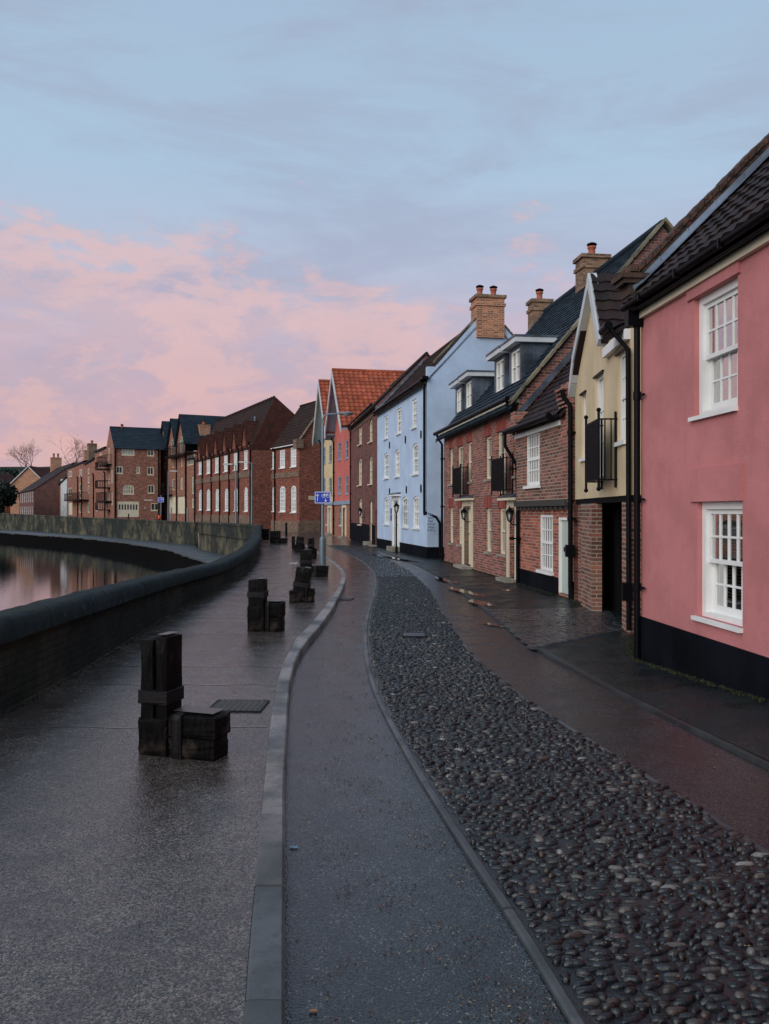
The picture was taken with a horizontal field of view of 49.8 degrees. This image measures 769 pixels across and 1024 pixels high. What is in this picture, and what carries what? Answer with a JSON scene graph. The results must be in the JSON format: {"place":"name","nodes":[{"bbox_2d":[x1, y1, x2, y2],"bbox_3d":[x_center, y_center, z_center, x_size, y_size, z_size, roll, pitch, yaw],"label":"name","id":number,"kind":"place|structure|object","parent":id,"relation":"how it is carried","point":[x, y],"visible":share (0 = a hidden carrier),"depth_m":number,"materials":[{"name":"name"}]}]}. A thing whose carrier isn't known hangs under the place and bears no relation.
{"place":"outdoors","nodes":[
{"label":"outdoors","id":0,"kind":"place"},
{"bbox_2d":[0,467,22,477],"bbox_3d":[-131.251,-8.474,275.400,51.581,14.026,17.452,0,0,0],"label":"evergreen tree","id":1,"kind":"object","parent":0,"point":[15,473],"visible":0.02,"depth_m":268.88,"materials":[{"name":"green plant"}]},
{"bbox_2d":[3,439,41,468],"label":"bare tree","id":2,"kind":"object","parent":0,"point":[25,452],"visible":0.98,"depth_m":259.47,"materials":[{"name":"brown plant"}]},
{"bbox_2d":[49,433,87,463],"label":"bare tree","id":3,"kind":"object","parent":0,"point":[72,449],"visible":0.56,"depth_m":226.48,"materials":[{"name":"brown plant"}]},
{"bbox_2d":[0,540,177,610],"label":"river","id":4,"kind":"structure","parent":0,"point":[31,572],"depth_m":63.50,"materials":[{"name":"black liquid"}]},
{"bbox_2d":[0,533,203,568],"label":"quay piling","id":5,"kind":"object","parent":4,"relation":"in","point":[173,559],"visible":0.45,"depth_m":89.43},
{"bbox_2d":[0,529,225,562],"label":"quay ledge","id":6,"kind":"object","parent":4,"relation":"in","point":[193,552],"visible":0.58,"depth_m":84.04,"materials":[{"name":"concrete"}]},
{"bbox_2d":[0,541,341,1023],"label":"footpath","id":7,"kind":"structure","parent":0,"point":[72,799],"depth_m":4.62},
{"bbox_2d":[0,618,313,727],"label":"path joint","id":8,"kind":"object","parent":7,"relation":"on","point":[192,684],"visible":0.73,"depth_m":8.61,"materials":[{"name":"grey concrete"}]},
{"bbox_2d":[138,631,230,761],"bbox_3d":[-1.488,1.357,6.156,0.658,0.890,0.302,0,0,17],"label":"timber bollard","id":9,"kind":"object","parent":7,"relation":"on","point":[170,725],"visible":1,"depth_m":6.09,"materials":[{"name":"wood"}]},
{"bbox_2d":[210,699,269,712],"bbox_3d":[-1.347,1.800,7.650,0.500,0.033,0.440,0,0,3],"label":"access cover","id":10,"kind":"object","parent":7,"relation":"on","point":[256,706],"visible":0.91,"depth_m":7.64,"materials":[{"name":"metal"}]},
{"bbox_2d":[247,578,285,631],"bbox_3d":[-1.786,1.407,12.547,0.548,0.790,0.367,0,0,5],"label":"timber bollard","id":11,"kind":"object","parent":7,"relation":"on","point":[263,614],"visible":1,"depth_m":12.40,"materials":[{"name":"wood"}]},
{"bbox_2d":[270,531,287,542],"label":"timber bollard","id":12,"kind":"object","parent":7,"relation":"on","point":[275,536],"visible":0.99,"depth_m":46.87,"materials":[{"name":"wood"}]},
{"bbox_2d":[294,536,304,551],"bbox_3d":[-3.752,1.472,36.677,0.468,0.747,0.367,0,0,0],"label":"timber bollard","id":13,"kind":"object","parent":7,"relation":"on","point":[299,545],"visible":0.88,"depth_m":36.53,"materials":[{"name":"wood"}]},
{"bbox_2d":[289,566,314,602],"bbox_3d":[-1.638,1.474,16.488,0.499,0.747,0.387,0,0,3],"label":"timber bollard","id":14,"kind":"object","parent":7,"relation":"on","point":[302,591],"visible":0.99,"depth_m":16.33,"materials":[{"name":"wood"}]},
{"bbox_2d":[307,537,316,558],"bbox_3d":[-2.752,1.397,31.590,0.358,0.810,0.366,0,0,0],"label":"timber bollard","id":15,"kind":"object","parent":7,"relation":"on","point":[310,544],"visible":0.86,"depth_m":31.45,"materials":[{"name":"wood"}]},
{"bbox_2d":[300,549,328,576],"bbox_3d":[-1.944,1.427,22.936,0.798,0.750,0.367,0,0,0],"label":"timber bollard","id":16,"kind":"object","parent":7,"relation":"on","point":[306,560],"visible":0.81,"depth_m":22.79,"materials":[{"name":"wood"}]},
{"bbox_2d":[319,412,353,565],"bbox_3d":[-1.587,-0.762,27.600,1.155,5.125,0.320,0,0,0],"label":"street lamp","id":17,"kind":"object","parent":7,"relation":"on","point":[322,550],"visible":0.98,"depth_m":27.55,"materials":[{"name":"grey metal"}]},
{"bbox_2d":[315,492,330,503],"bbox_3d":[-2.050,-0.460,27.518,0.540,0.400,0.054,0,0,0],"label":"cycle sign","id":18,"kind":"object","parent":17,"relation":"attached to","point":[322,497],"visible":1,"depth_m":27.50,"materials":[{"name":"blue metal"}]},
{"bbox_2d":[0,0,768,544],"label":"sky","id":19,"kind":"structure","parent":0,"point":[208,207],"materials":[{"name":"blue"}]},
{"bbox_2d":[284,543,568,1023],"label":"tarmac lane","id":20,"kind":"structure","parent":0,"point":[404,987],"depth_m":4.21,"materials":[{"name":"grey asphalt"}]},
{"bbox_2d":[27,579,768,1023],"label":"leaf litter","id":21,"kind":"object","parent":20,"relation":"on","point":[425,883],"visible":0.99,"depth_m":4.15,"materials":[{"name":"brown plant"}]},
{"bbox_2d":[195,526,736,992],"bbox_3d":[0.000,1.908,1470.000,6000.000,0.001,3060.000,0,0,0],"label":"ground","id":22,"kind":"structure","parent":0,"point":[333,540],"depth_m":58.37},
{"bbox_2d":[0,473,14,513],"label":"orange brick house","id":23,"kind":"structure","parent":22,"relation":"on","point":[8,478],"depth_m":238.16,"materials":[{"name":"red tile"}]},
{"bbox_2d":[0,479,19,512],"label":"evergreen tree","id":24,"kind":"object","parent":22,"relation":"on","point":[9,495],"visible":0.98,"depth_m":166.10,"materials":[{"name":"green plant"}]},
{"bbox_2d":[10,466,49,513],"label":"orange brick house","id":25,"kind":"structure","parent":22,"relation":"on","point":[27,476],"depth_m":226.00,"materials":[{"name":"red brick"}]},
{"bbox_2d":[19,450,86,515],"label":"brown terrace house","id":26,"kind":"structure","parent":22,"relation":"on","point":[40,496],"depth_m":178.33,"materials":[{"name":"red brick"}]},
{"bbox_2d":[59,477,66,515],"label":"white house","id":27,"kind":"structure","parent":22,"relation":"on","point":[63,503],"depth_m":175.95,"materials":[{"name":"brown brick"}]},
{"bbox_2d":[64,440,111,517],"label":"brick row","id":28,"kind":"object","parent":22,"relation":"on","point":[84,495],"visible":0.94,"depth_m":154.37,"materials":[{"name":"brown brick"}]},
{"bbox_2d":[0,513,197,547],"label":"river wall","id":29,"kind":"structure","parent":22,"relation":"on","point":[179,532],"depth_m":106.75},
{"bbox_2d":[95,424,165,519],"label":"brick flats","id":30,"kind":"structure","parent":22,"relation":"on","point":[132,484],"depth_m":132.02,"materials":[{"name":"brown brick"}]},
{"bbox_2d":[121,449,134,455],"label":"window","id":31,"kind":"structure","parent":30,"relation":"in","point":[125,452],"depth_m":130.97,"materials":[{"name":"beige paint"}]},
{"bbox_2d":[122,485,133,494],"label":"window","id":32,"kind":"structure","parent":30,"relation":"in","point":[127,489],"depth_m":130.98,"materials":[{"name":"beige paint"}]},
{"bbox_2d":[117,501,138,516],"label":"garage door","id":33,"kind":"structure","parent":30,"relation":"in","point":[124,508],"depth_m":130.97,"materials":[{"name":"beige paint"}]},
{"bbox_2d":[0,526,261,711],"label":"river wall","id":34,"kind":"structure","parent":22,"relation":"on","point":[45,643],"depth_m":9.71,"materials":[{"name":"grey concrete"}]},
{"bbox_2d":[168,471,176,520],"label":"street lamp","id":35,"kind":"object","parent":22,"relation":"on","point":[168,492],"visible":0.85,"depth_m":111.94,"materials":[{"name":"grey metal"}]},
{"bbox_2d":[160,414,224,521],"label":"gabled flats","id":36,"kind":"structure","parent":22,"relation":"on","point":[182,433],"depth_m":126.22,"materials":[{"name":"brown brick"}]},
{"bbox_2d":[170,496,175,512],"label":"garage door","id":37,"kind":"structure","parent":36,"relation":"in","point":[172,499],"depth_m":130.39,"materials":[{"name":"beige paint"}]},
{"bbox_2d":[178,496,184,513],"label":"garage door","id":38,"kind":"structure","parent":36,"relation":"in","point":[181,500],"depth_m":125.46,"materials":[{"name":"beige paint"}]},
{"bbox_2d":[187,454,194,465],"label":"window","id":39,"kind":"structure","parent":36,"relation":"in","point":[190,461],"depth_m":120.71,"materials":[{"name":"beige paint"}]},
{"bbox_2d":[223,464,236,522],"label":"street lamp","id":40,"kind":"object","parent":22,"relation":"on","point":[235,493],"visible":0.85,"depth_m":79.94,"materials":[{"name":"grey metal"}]},
{"bbox_2d":[198,522,263,554],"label":"river wall","id":41,"kind":"structure","parent":22,"relation":"on","point":[219,543],"depth_m":63.30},
{"bbox_2d":[193,396,293,529],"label":"brick works","id":42,"kind":"structure","parent":22,"relation":"on","point":[251,433],"depth_m":89.15,"materials":[{"name":"brown brick"}]},
{"bbox_2d":[198,490,201,510],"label":"window","id":43,"kind":"structure","parent":42,"relation":"in","point":[200,493],"depth_m":105.78,"materials":[{"name":"white glass"}]},
{"bbox_2d":[206,489,209,510],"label":"window","id":44,"kind":"structure","parent":42,"relation":"in","point":[208,491],"depth_m":101.70,"materials":[{"name":"white glass"}]},
{"bbox_2d":[216,489,218,510],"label":"window","id":45,"kind":"structure","parent":42,"relation":"in","point":[217,491],"depth_m":97.49,"materials":[{"name":"white glass"}]},
{"bbox_2d":[224,488,227,511],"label":"window","id":46,"kind":"structure","parent":42,"relation":"in","point":[226,491],"depth_m":93.62,"materials":[{"name":"white glass"}]},
{"bbox_2d":[243,487,247,511],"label":"window","id":47,"kind":"structure","parent":42,"relation":"in","point":[246,490],"depth_m":85.87,"materials":[{"name":"white glass"}]},
{"bbox_2d":[239,461,252,523],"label":"street lamp","id":48,"kind":"object","parent":22,"relation":"on","point":[251,491],"visible":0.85,"depth_m":77.93,"materials":[{"name":"grey metal"}]},
{"bbox_2d":[262,528,269,539],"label":"timber bollard","id":49,"kind":"object","parent":22,"relation":"on","point":[265,534],"visible":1,"depth_m":51.76,"materials":[{"name":"wood"}]},
{"bbox_2d":[243,544,345,1023],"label":"kerb","id":50,"kind":"structure","parent":22,"relation":"on","point":[265,994],"depth_m":4.13,"materials":[{"name":"stone"}]},
{"bbox_2d":[270,401,319,532],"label":"brick warehouse","id":51,"kind":"structure","parent":22,"relation":"on","point":[295,475],"depth_m":76.30,"materials":[{"name":"brown brick"}]},
{"bbox_2d":[279,450,284,468],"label":"window","id":52,"kind":"structure","parent":51,"relation":"in","point":[282,452],"depth_m":78.73,"materials":[{"name":"white paint"}]},
{"bbox_2d":[280,486,284,511],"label":"window","id":53,"kind":"structure","parent":51,"relation":"in","point":[282,490],"depth_m":78.76,"materials":[{"name":"white glass"}]},
{"bbox_2d":[289,447,295,467],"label":"window","id":54,"kind":"structure","parent":51,"relation":"in","point":[293,451],"depth_m":76.34,"materials":[{"name":"white paint"}]},
{"bbox_2d":[290,486,295,512],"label":"window","id":55,"kind":"structure","parent":51,"relation":"in","point":[293,490],"depth_m":76.34,"materials":[{"name":"white glass"}]},
{"bbox_2d":[312,379,334,535],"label":"cream gabled house","id":56,"kind":"structure","parent":22,"relation":"on","point":[322,397],"depth_m":67.25,"materials":[{"name":"beige paint"}]},
{"bbox_2d":[324,368,404,539],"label":"salmon gabled house","id":57,"kind":"structure","parent":22,"relation":"on","point":[356,392],"depth_m":59.34,"materials":[{"name":"pink brick"}]},
{"bbox_2d":[337,476,340,494],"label":"window","id":58,"kind":"structure","parent":57,"relation":"in","point":[339,478],"depth_m":61.85,"materials":[{"name":"blue paint"}]},
{"bbox_2d":[347,352,429,546],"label":"brown brick house","id":59,"kind":"structure","parent":22,"relation":"on","point":[363,524],"depth_m":48.70,"materials":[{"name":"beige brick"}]},
{"bbox_2d":[357,425,361,446],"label":"window","id":60,"kind":"structure","parent":59,"relation":"in","point":[360,429],"depth_m":51.69,"materials":[{"name":"beige paint"}]},
{"bbox_2d":[357,459,361,486],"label":"window","id":61,"kind":"structure","parent":59,"relation":"in","point":[360,462],"depth_m":51.94,"materials":[{"name":"beige paint"}]},
{"bbox_2d":[367,457,371,485],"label":"window","id":62,"kind":"structure","parent":59,"relation":"in","point":[371,457],"depth_m":47.02,"materials":[{"name":"beige paint"}]},
{"bbox_2d":[372,285,513,557],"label":"blue house","id":63,"kind":"structure","parent":22,"relation":"on","point":[415,412],"depth_m":33.92,"materials":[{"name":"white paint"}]},
{"bbox_2d":[382,416,387,440],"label":"window","id":64,"kind":"structure","parent":63,"relation":"in","point":[386,418],"depth_m":41.89,"materials":[{"name":"white paint"}]},
{"bbox_2d":[382,453,388,479],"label":"window","id":65,"kind":"structure","parent":63,"relation":"in","point":[386,455],"depth_m":41.69,"materials":[{"name":"white paint"}]},
{"bbox_2d":[383,497,388,524],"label":"window","id":66,"kind":"structure","parent":63,"relation":"in","point":[387,499],"depth_m":41.60,"materials":[{"name":"white glass"}]},
{"bbox_2d":[393,449,399,477],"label":"window","id":67,"kind":"structure","parent":63,"relation":"in","point":[397,452],"depth_m":38.96,"materials":[{"name":"white paint"}]},
{"bbox_2d":[395,408,400,435],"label":"window","id":68,"kind":"structure","parent":63,"relation":"in","point":[399,410],"depth_m":38.72,"materials":[{"name":"white paint"}]},
{"bbox_2d":[400,497,407,528],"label":"window","id":69,"kind":"structure","parent":63,"relation":"in","point":[405,501],"depth_m":37.42,"materials":[{"name":"white glass"}]},
{"bbox_2d":[410,399,416,429],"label":"window","id":70,"kind":"structure","parent":63,"relation":"in","point":[415,401],"depth_m":35.32,"materials":[{"name":"white paint"}]},
{"bbox_2d":[410,443,418,475],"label":"window","id":71,"kind":"structure","parent":63,"relation":"in","point":[415,449],"depth_m":35.36,"materials":[{"name":"white paint"}]},
{"bbox_2d":[411,496,418,529],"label":"window","id":72,"kind":"structure","parent":63,"relation":"in","point":[416,500],"depth_m":35.13,"materials":[{"name":"white paint"}]},
{"bbox_2d":[327,545,584,1023],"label":"cobble edging","id":73,"kind":"object","parent":22,"relation":"on","point":[569,1010],"visible":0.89,"depth_m":4.28,"materials":[{"name":"stone"}]},
{"bbox_2d":[502,348,577,599],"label":"brick cottage","id":74,"kind":"structure","parent":22,"relation":"on","point":[539,427],"depth_m":19.42,"materials":[{"name":"red brick"}]},
{"bbox_2d":[523,432,539,488],"bbox_3d":[3.576,-1.235,19.970,0.160,1.365,1.206,0,0,-7],"label":"window","id":75,"kind":"structure","parent":74,"relation":"in","point":[533,441],"depth_m":20.06,"materials":[{"name":"white paint"}]},
{"bbox_2d":[536,514,553,575],"bbox_3d":[3.771,0.763,19.330,0.170,1.386,1.126,0,0,-7],"label":"window","id":76,"kind":"structure","parent":74,"relation":"in","point":[546,519],"depth_m":19.42,"materials":[{"name":"white paint"}]},
{"bbox_2d":[562,520,567,593],"bbox_3d":[3.971,0.995,18.070,0.080,1.609,0.598,0,0,-7],"label":"door","id":77,"kind":"structure","parent":74,"relation":"in","point":[564,522],"depth_m":18.18,"materials":[{"name":"white paint"}]},
{"bbox_2d":[433,217,673,582],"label":"brick house","id":78,"kind":"structure","parent":22,"relation":"on","point":[479,507],"depth_m":25.17,"materials":[{"name":"red brick"}]},
{"bbox_2d":[447,449,452,485],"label":"window","id":79,"kind":"structure","parent":78,"relation":"in","point":[451,449],"depth_m":30.35,"materials":[{"name":"beige paint"}]},
{"bbox_2d":[447,508,452,544],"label":"window","id":80,"kind":"structure","parent":78,"relation":"in","point":[451,543],"depth_m":30.35,"materials":[{"name":"beige paint"}]},
{"bbox_2d":[456,508,461,546],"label":"window","id":81,"kind":"structure","parent":78,"relation":"in","point":[458,545],"depth_m":28.84,"materials":[{"name":"beige paint"}]},
{"bbox_2d":[459,446,462,494],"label":"window","id":82,"kind":"structure","parent":78,"relation":"in","point":[460,448],"depth_m":28.90,"materials":[{"name":"beige paint"}]},
{"bbox_2d":[465,442,471,483],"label":"window","id":83,"kind":"structure","parent":78,"relation":"in","point":[470,444],"depth_m":27.47,"materials":[{"name":"beige paint"}]},
{"bbox_2d":[468,508,470,564],"bbox_3d":[2.910,0.830,27.374,0.110,1.901,1.152,0,0,-7],"label":"door","id":84,"kind":"structure","parent":78,"relation":"in","point":[469,534],"depth_m":27.75,"materials":[{"name":"beige paint"}]},
{"bbox_2d":[483,436,490,481],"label":"window","id":85,"kind":"structure","parent":78,"relation":"in","point":[488,438],"depth_m":25.06,"materials":[{"name":"beige paint"}]},
{"bbox_2d":[483,508,491,554],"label":"window","id":86,"kind":"structure","parent":78,"relation":"in","point":[489,509],"depth_m":25.00,"materials":[{"name":"beige paint"}]},
{"bbox_2d":[496,508,505,556],"bbox_3d":[3.326,0.588,23.234,0.180,1.362,0.807,0,0,-7],"label":"window","id":87,"kind":"structure","parent":78,"relation":"in","point":[502,509],"depth_m":23.52,"materials":[{"name":"beige paint"}]},
{"bbox_2d":[499,432,505,493],"bbox_3d":[3.376,-1.376,23.289,0.060,1.769,0.977,0,0,-7],"label":"window","id":88,"kind":"structure","parent":78,"relation":"in","point":[501,448],"depth_m":23.52,"materials":[{"name":"beige paint"}]},
{"bbox_2d":[364,545,768,769],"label":"pavement kerb","id":89,"kind":"structure","parent":22,"relation":"on","point":[737,750],"depth_m":7.79,"materials":[{"name":"stone"}]},
{"bbox_2d":[368,550,768,852],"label":"cobble edging","id":90,"kind":"object","parent":22,"relation":"on","point":[758,846],"visible":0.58,"depth_m":6.49,"materials":[{"name":"stone"}]},
{"bbox_2d":[559,273,640,633],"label":"cream house","id":91,"kind":"structure","parent":22,"relation":"on","point":[601,384],"depth_m":14.89,"materials":[{"name":"beige paint"}]},
{"bbox_2d":[579,394,585,461],"bbox_3d":[3.968,-1.657,16.386,0.160,1.340,0.575,0,0,3],"label":"window","id":92,"kind":"structure","parent":91,"relation":"in","point":[581,459],"depth_m":16.58,"materials":[{"name":"white paint"}]},
{"bbox_2d":[598,375,602,417],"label":"window","id":93,"kind":"structure","parent":91,"relation":"in","point":[600,380],"depth_m":15.19,"materials":[{"name":"white paint"}]},
{"bbox_2d":[614,352,625,446],"bbox_3d":[3.800,-1.790,13.190,0.160,1.484,0.678,0,0,3],"label":"window","id":94,"kind":"structure","parent":91,"relation":"in","point":[622,441],"depth_m":13.42,"materials":[{"name":"white paint"}]},
{"bbox_2d":[611,133,768,698],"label":"pink house","id":95,"kind":"structure","parent":22,"relation":"on","point":[693,285],"depth_m":8.87,"materials":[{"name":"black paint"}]},
{"bbox_2d":[688,278,737,421],"bbox_3d":[3.476,-1.637,8.533,0.272,1.323,1.005,0,0,-4],"label":"window","id":96,"kind":"structure","parent":95,"relation":"in","point":[718,310],"depth_m":8.66,"materials":[{"name":"white paint"}]},
{"bbox_2d":[691,501,742,632],"bbox_3d":[3.483,0.531,8.451,0.274,1.268,1.025,0,0,-4],"label":"window","id":97,"kind":"structure","parent":95,"relation":"in","point":[722,521],"depth_m":8.58,"materials":[{"name":"white paint"}]},
{"bbox_2d":[329,545,768,1023],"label":"cobbled lane","id":98,"kind":"structure","parent":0,"point":[635,878],"depth_m":4.69,"materials":[{"name":"grey stone"}]},
{"bbox_2d":[0,561,766,1007],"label":"moss","id":99,"kind":"object","parent":98,"relation":"on","point":[652,665],"visible":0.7,"depth_m":9.68,"materials":[{"name":"green plant"}]},
{"bbox_2d":[402,632,426,637],"bbox_3d":[0.445,1.866,12.521,0.360,0.028,0.420,0,0,0],"label":"access cover","id":100,"kind":"object","parent":98,"relation":"on","point":[413,634],"visible":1,"depth_m":12.50,"materials":[{"name":"metal"}]},
{"bbox_2d":[357,546,768,850],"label":"reddish lane","id":101,"kind":"structure","parent":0,"point":[701,773],"depth_m":7.20,"materials":[{"name":"brown asphalt"}]},
{"bbox_2d":[367,545,768,759],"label":"pavement","id":102,"kind":"structure","parent":0,"point":[741,721],"depth_m":9.10,"materials":[{"name":"grey stone"}]},
{"bbox_2d":[393,501,399,552],"bbox_3d":[0.539,0.725,37.200,0.300,2.350,0.260,0,0,0],"label":"lantern post","id":103,"kind":"object","parent":102,"relation":"on","point":[396,506],"visible":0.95,"depth_m":37.17,"materials":[{"name":"black metal"}]},
{"bbox_2d":[446,586,485,596],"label":"puddle","id":104,"kind":"object","parent":102,"relation":"on","point":[464,591],"visible":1,"depth_m":19.22,"materials":[{"name":"black liquid"}]},
{"bbox_2d":[468,599,496,605],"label":"puddle","id":105,"kind":"object","parent":102,"relation":"on","point":[480,602],"visible":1,"depth_m":16.89,"materials":[{"name":"black liquid"}]},
{"bbox_2d":[487,607,622,649],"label":"granite setts","id":106,"kind":"structure","parent":102,"relation":"on","point":[534,629],"depth_m":13.60,"materials":[{"name":"grey stone"}]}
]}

